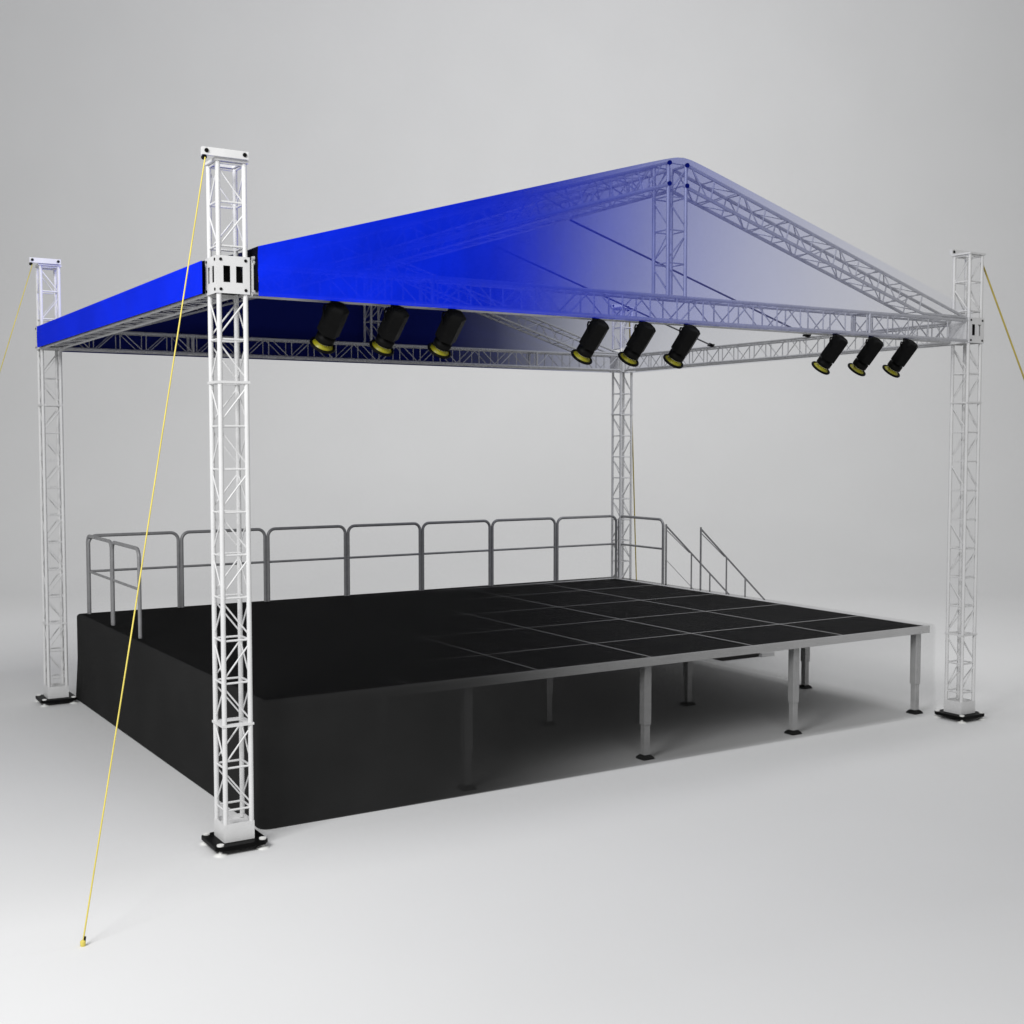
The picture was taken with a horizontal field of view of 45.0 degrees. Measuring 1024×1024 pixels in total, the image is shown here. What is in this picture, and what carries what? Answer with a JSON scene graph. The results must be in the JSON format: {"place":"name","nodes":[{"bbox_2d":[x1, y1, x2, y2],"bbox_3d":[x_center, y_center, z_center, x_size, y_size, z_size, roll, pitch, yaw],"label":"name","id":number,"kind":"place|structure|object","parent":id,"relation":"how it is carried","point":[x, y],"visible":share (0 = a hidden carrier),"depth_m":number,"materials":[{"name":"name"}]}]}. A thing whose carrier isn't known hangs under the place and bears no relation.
{"place":"outdoors","nodes":[
{"label":"outdoors","id":0,"kind":"place"},
{"bbox_2d":[266,525,346,600],"bbox_3d":[-3.357,0.828,20.305,1.398,1.196,0.051,-2,4,-32],"label":"guard rail","id":1,"kind":"object","parent":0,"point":[312,559],"visible":1,"depth_m":20.24,"materials":[{"name":"grey metal"}]},
{"bbox_2d":[347,522,421,595],"bbox_3d":[-2.165,0.788,21.046,1.398,1.196,0.051,-2,4,-32],"label":"guard rail","id":2,"kind":"object","parent":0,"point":[374,556],"visible":1,"depth_m":20.97,"materials":[{"name":"grey metal"}]},
{"bbox_2d":[421,520,490,590],"bbox_3d":[-0.972,0.748,21.787,1.398,1.196,0.051,-2,4,-32],"label":"guard rail","id":3,"kind":"object","parent":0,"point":[488,550],"visible":1,"depth_m":21.76,"materials":[{"name":"grey metal"}]},
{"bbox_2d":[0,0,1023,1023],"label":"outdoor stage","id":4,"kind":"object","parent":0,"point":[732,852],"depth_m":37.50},
{"bbox_2d":[29,257,77,706],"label":"truss tower","id":5,"kind":"structure","parent":4,"relation":"on","point":[56,692],"depth_m":18.10,"materials":[{"name":"silver metal"}]},
{"bbox_2d":[0,265,32,370],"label":"guy strap","id":6,"kind":"object","parent":5,"relation":"attached to","point":[16,317],"visible":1,"depth_m":17.78,"materials":[{"name":"yellow fabric"}]},
{"bbox_2d":[65,331,619,371],"bbox_3d":[-2.291,-2.673,20.780,10.081,0.310,0.300,-2,4,-32],"label":"eave truss","id":7,"kind":"object","parent":5,"relation":"attached to","point":[291,341],"visible":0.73,"depth_m":20.38,"materials":[{"name":"metal"}]},
{"bbox_2d":[105,280,258,330],"bbox_3d":[-4.476,-3.495,19.374,4.949,1.493,0.298,-2,4,-32],"label":"rafter truss","id":8,"kind":"object","parent":7,"relation":"on","point":[197,311],"visible":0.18,"depth_m":18.97,"materials":[{"name":"metal"}]},
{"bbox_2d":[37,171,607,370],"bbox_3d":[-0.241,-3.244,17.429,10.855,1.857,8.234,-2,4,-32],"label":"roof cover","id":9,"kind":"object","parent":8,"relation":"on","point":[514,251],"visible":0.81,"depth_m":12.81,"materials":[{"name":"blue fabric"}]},
{"bbox_2d":[363,305,385,341],"bbox_3d":[-2.297,-3.564,20.719,0.308,1.512,0.312,-2,4,-32],"label":"king post","id":10,"kind":"object","parent":7,"relation":"on","point":[371,335],"visible":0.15,"depth_m":20.77,"materials":[{"name":"metal"}]},
{"bbox_2d":[477,313,618,353],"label":"rafter truss","id":11,"kind":"object","parent":7,"relation":"on","point":[600,351],"visible":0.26,"depth_m":22.53,"materials":[{"name":"metal"}]},
{"bbox_2d":[200,146,268,857],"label":"truss tower","id":12,"kind":"structure","parent":4,"relation":"on","point":[228,277],"depth_m":11.53,"materials":[{"name":"silver metal"}]},
{"bbox_2d":[43,294,228,348],"bbox_3d":[-4.673,-2.345,14.733,0.298,0.310,7.402,-2,4,-32],"label":"eave truss","id":13,"kind":"object","parent":12,"relation":"attached to","point":[135,320],"visible":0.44,"depth_m":14.08,"materials":[{"name":"metal"}]},
{"bbox_2d":[80,157,205,946],"bbox_3d":[-3.011,0.061,10.224,0.043,6.372,2.106,1,3,14],"label":"guy strap","id":14,"kind":"object","parent":12,"relation":"attached to","point":[83,942],"visible":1,"depth_m":10.10,"materials":[{"name":"yellow fabric"}]},
{"bbox_2d":[248,261,967,342],"bbox_3d":[1.812,-2.316,14.197,10.081,0.310,0.300,-2,4,-32],"label":"eave truss","id":15,"kind":"object","parent":12,"relation":"attached to","point":[694,301],"visible":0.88,"depth_m":14.65,"materials":[{"name":"metal"}]},
{"bbox_2d":[309,301,348,353],"bbox_3d":[-1.774,-1.812,12.028,0.268,0.545,0.481,-3,4,-39],"label":"spotlight","id":16,"kind":"object","parent":15,"relation":"attached to","point":[335,314],"visible":0.92,"depth_m":11.94,"materials":[{"name":"black metal"}]},
{"bbox_2d":[369,305,408,356],"bbox_3d":[-1.226,-1.831,12.368,0.268,0.545,0.481,-3,4,-41],"label":"spotlight","id":17,"kind":"object","parent":15,"relation":"attached to","point":[392,324],"visible":0.94,"depth_m":12.28,"materials":[{"name":"black metal"}]},
{"bbox_2d":[427,308,465,358],"bbox_3d":[-0.669,-1.849,12.714,0.268,0.545,0.481,-2,4,-38],"label":"spotlight","id":18,"kind":"object","parent":15,"relation":"attached to","point":[450,327],"visible":0.96,"depth_m":12.62,"materials":[{"name":"black metal"}]},
{"bbox_2d":[251,161,667,260],"bbox_3d":[-0.373,-3.139,12.790,4.949,1.493,0.298,-2,4,-32],"label":"rafter truss","id":19,"kind":"object","parent":15,"relation":"on","point":[589,181],"visible":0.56,"depth_m":13.56,"materials":[{"name":"metal"}]},
{"bbox_2d":[571,317,608,364],"bbox_3d":[0.863,-1.901,13.666,0.268,0.545,0.481,-3,4,-40],"label":"spotlight","id":20,"kind":"object","parent":15,"relation":"attached to","point":[594,334],"visible":1,"depth_m":13.58,"materials":[{"name":"black metal"}]},
{"bbox_2d":[618,320,655,366],"bbox_3d":[1.414,-1.919,14.009,0.268,0.545,0.481,-3,4,-39],"label":"spotlight","id":21,"kind":"object","parent":15,"relation":"attached to","point":[643,333],"visible":1,"depth_m":13.92,"materials":[{"name":"black metal"}]},
{"bbox_2d":[652,160,689,296],"bbox_3d":[1.805,-3.208,14.136,0.308,1.512,0.312,-2,4,-32],"label":"king post","id":22,"kind":"object","parent":15,"relation":"on","point":[669,234],"visible":0.94,"depth_m":14.10,"materials":[{"name":"metal"}]},
{"bbox_2d":[556,168,670,223],"bbox_3d":[-0.250,-4.002,17.400,0.298,0.280,7.482,-2,4,-32],"label":"ridge truss","id":23,"kind":"object","parent":22,"relation":"attached to","point":[610,206],"visible":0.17,"depth_m":15.17,"materials":[{"name":"metal"}]},
{"bbox_2d":[556,273,714,346],"bbox_3d":[1.529,-3.351,19.511,5.046,1.260,0.163,-3,4,-40],"label":"roof rod","id":24,"kind":"object","parent":23,"relation":"attached to","point":[711,345],"visible":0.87,"depth_m":19.77,"materials":[{"name":"grey metal"}]},
{"bbox_2d":[569,220,810,337],"bbox_3d":[2.678,-3.252,17.669,5.026,1.260,0.163,-2,4,-38],"label":"roof rod","id":25,"kind":"object","parent":23,"relation":"attached to","point":[657,262],"visible":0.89,"depth_m":17.22,"materials":[{"name":"grey metal"}]},
{"bbox_2d":[663,323,699,368],"bbox_3d":[1.968,-1.938,14.353,0.268,0.545,0.481,-2,4,-38],"label":"spotlight","id":26,"kind":"object","parent":15,"relation":"attached to","point":[684,342],"visible":1,"depth_m":14.26,"materials":[{"name":"black metal"}]},
{"bbox_2d":[670,165,966,318],"bbox_3d":[3.976,-3.285,15.493,4.949,1.493,0.298,-2,4,-32],"label":"rafter truss","id":27,"kind":"object","parent":15,"relation":"on","point":[786,240],"visible":0.93,"depth_m":15.24,"materials":[{"name":"metal"}]},
{"bbox_2d":[811,333,847,374],"bbox_3d":[4.014,-2.007,15.624,0.268,0.545,0.481,-3,4,-40],"label":"spotlight","id":28,"kind":"object","parent":15,"relation":"attached to","point":[832,351],"visible":1,"depth_m":15.54,"materials":[{"name":"black metal"}]},
{"bbox_2d":[848,336,883,375],"bbox_3d":[4.566,-2.026,15.967,0.268,0.545,0.481,-3,4,-39],"label":"spotlight","id":29,"kind":"object","parent":15,"relation":"attached to","point":[868,352],"visible":0.99,"depth_m":15.88,"materials":[{"name":"black metal"}]},
{"bbox_2d":[882,338,917,377],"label":"spotlight","id":30,"kind":"object","parent":15,"relation":"attached to","point":[901,356],"visible":1,"depth_m":16.22,"materials":[{"name":"black metal"}]},
{"bbox_2d":[76,576,657,828],"bbox_3d":[-0.269,2.183,18.015,10.124,1.267,7.640,-2,4,-32],"label":"stage drape","id":31,"kind":"object","parent":4,"relation":"on","point":[362,703],"visible":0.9,"depth_m":13.91,"materials":[{"name":"black fabric"}]},
{"bbox_2d":[86,534,111,624],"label":"guard rail","id":32,"kind":"object","parent":31,"relation":"on","point":[109,541],"visible":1,"depth_m":17.85,"materials":[{"name":"grey metal"}]},
{"bbox_2d":[110,541,141,638],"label":"guard rail","id":33,"kind":"object","parent":31,"relation":"on","point":[136,548],"visible":0.99,"depth_m":16.53,"materials":[{"name":"grey metal"}]},
{"bbox_2d":[87,531,180,613],"bbox_3d":[-5.742,0.908,18.823,1.398,1.196,0.051,-2,4,-32],"label":"guard rail","id":34,"kind":"object","parent":31,"relation":"on","point":[175,534],"visible":0.9,"depth_m":18.78,"materials":[{"name":"grey metal"}]},
{"bbox_2d":[180,528,266,607],"bbox_3d":[-4.549,0.868,19.564,1.398,1.196,0.051,-2,4,-32],"label":"guard rail","id":35,"kind":"object","parent":31,"relation":"on","point":[183,566],"visible":0.96,"depth_m":19.40,"materials":[{"name":"grey metal"}]},
{"bbox_2d":[491,517,555,585],"bbox_3d":[0.220,0.708,22.527,1.398,1.196,0.051,-2,4,-32],"label":"guard rail","id":36,"kind":"object","parent":31,"relation":"on","point":[506,549],"visible":1,"depth_m":22.43,"materials":[{"name":"grey metal"}]},
{"bbox_2d":[610,304,633,578],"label":"truss tower","id":37,"kind":"structure","parent":4,"relation":"on","point":[617,363],"depth_m":23.55,"materials":[{"name":"silver metal"}]},
{"bbox_2d":[629,323,636,579],"bbox_3d":[2.454,-0.724,25.018,0.043,6.339,2.236,1,3,11],"label":"guy strap","id":38,"kind":"object","parent":37,"relation":"attached to","point":[633,491],"visible":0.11,"depth_m":25.16,"materials":[{"name":"yellow fabric"}]},
{"bbox_2d":[624,323,950,371],"bbox_3d":[4.194,-2.644,20.243,0.298,0.310,7.402,-2,4,-32],"label":"eave truss","id":39,"kind":"object","parent":37,"relation":"attached to","point":[889,347],"visible":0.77,"depth_m":20.10,"materials":[{"name":"metal"}]},
{"bbox_2d":[665,524,773,660],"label":"stage stairs","id":40,"kind":"structure","parent":4,"relation":"on","point":[764,654],"depth_m":22.25,"materials":[{"name":"metal"}]},
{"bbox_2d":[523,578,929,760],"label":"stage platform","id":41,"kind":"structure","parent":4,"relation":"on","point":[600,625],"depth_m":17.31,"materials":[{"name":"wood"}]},
{"bbox_2d":[556,515,616,580],"bbox_3d":[1.412,0.667,23.268,1.398,1.196,0.051,-2,4,-32],"label":"guard rail","id":42,"kind":"object","parent":41,"relation":"on","point":[563,546],"visible":1,"depth_m":23.14,"materials":[{"name":"grey metal"}]},
{"bbox_2d":[618,515,664,583],"bbox_3d":[2.390,0.681,23.012,0.051,1.196,1.379,-2,4,-32],"label":"guard rail","id":43,"kind":"object","parent":41,"relation":"on","point":[663,533],"visible":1,"depth_m":22.66,"materials":[{"name":"grey metal"}]},
{"bbox_2d":[933,249,985,723],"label":"truss tower","id":44,"kind":"structure","parent":4,"relation":"on","point":[959,707],"depth_m":17.02,"materials":[{"name":"silver metal"}]},
{"bbox_2d":[984,267,1023,378],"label":"guy strap","id":45,"kind":"object","parent":44,"relation":"attached to","point":[1004,323],"visible":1,"depth_m":16.90,"materials":[{"name":"yellow fabric"}]}
]}

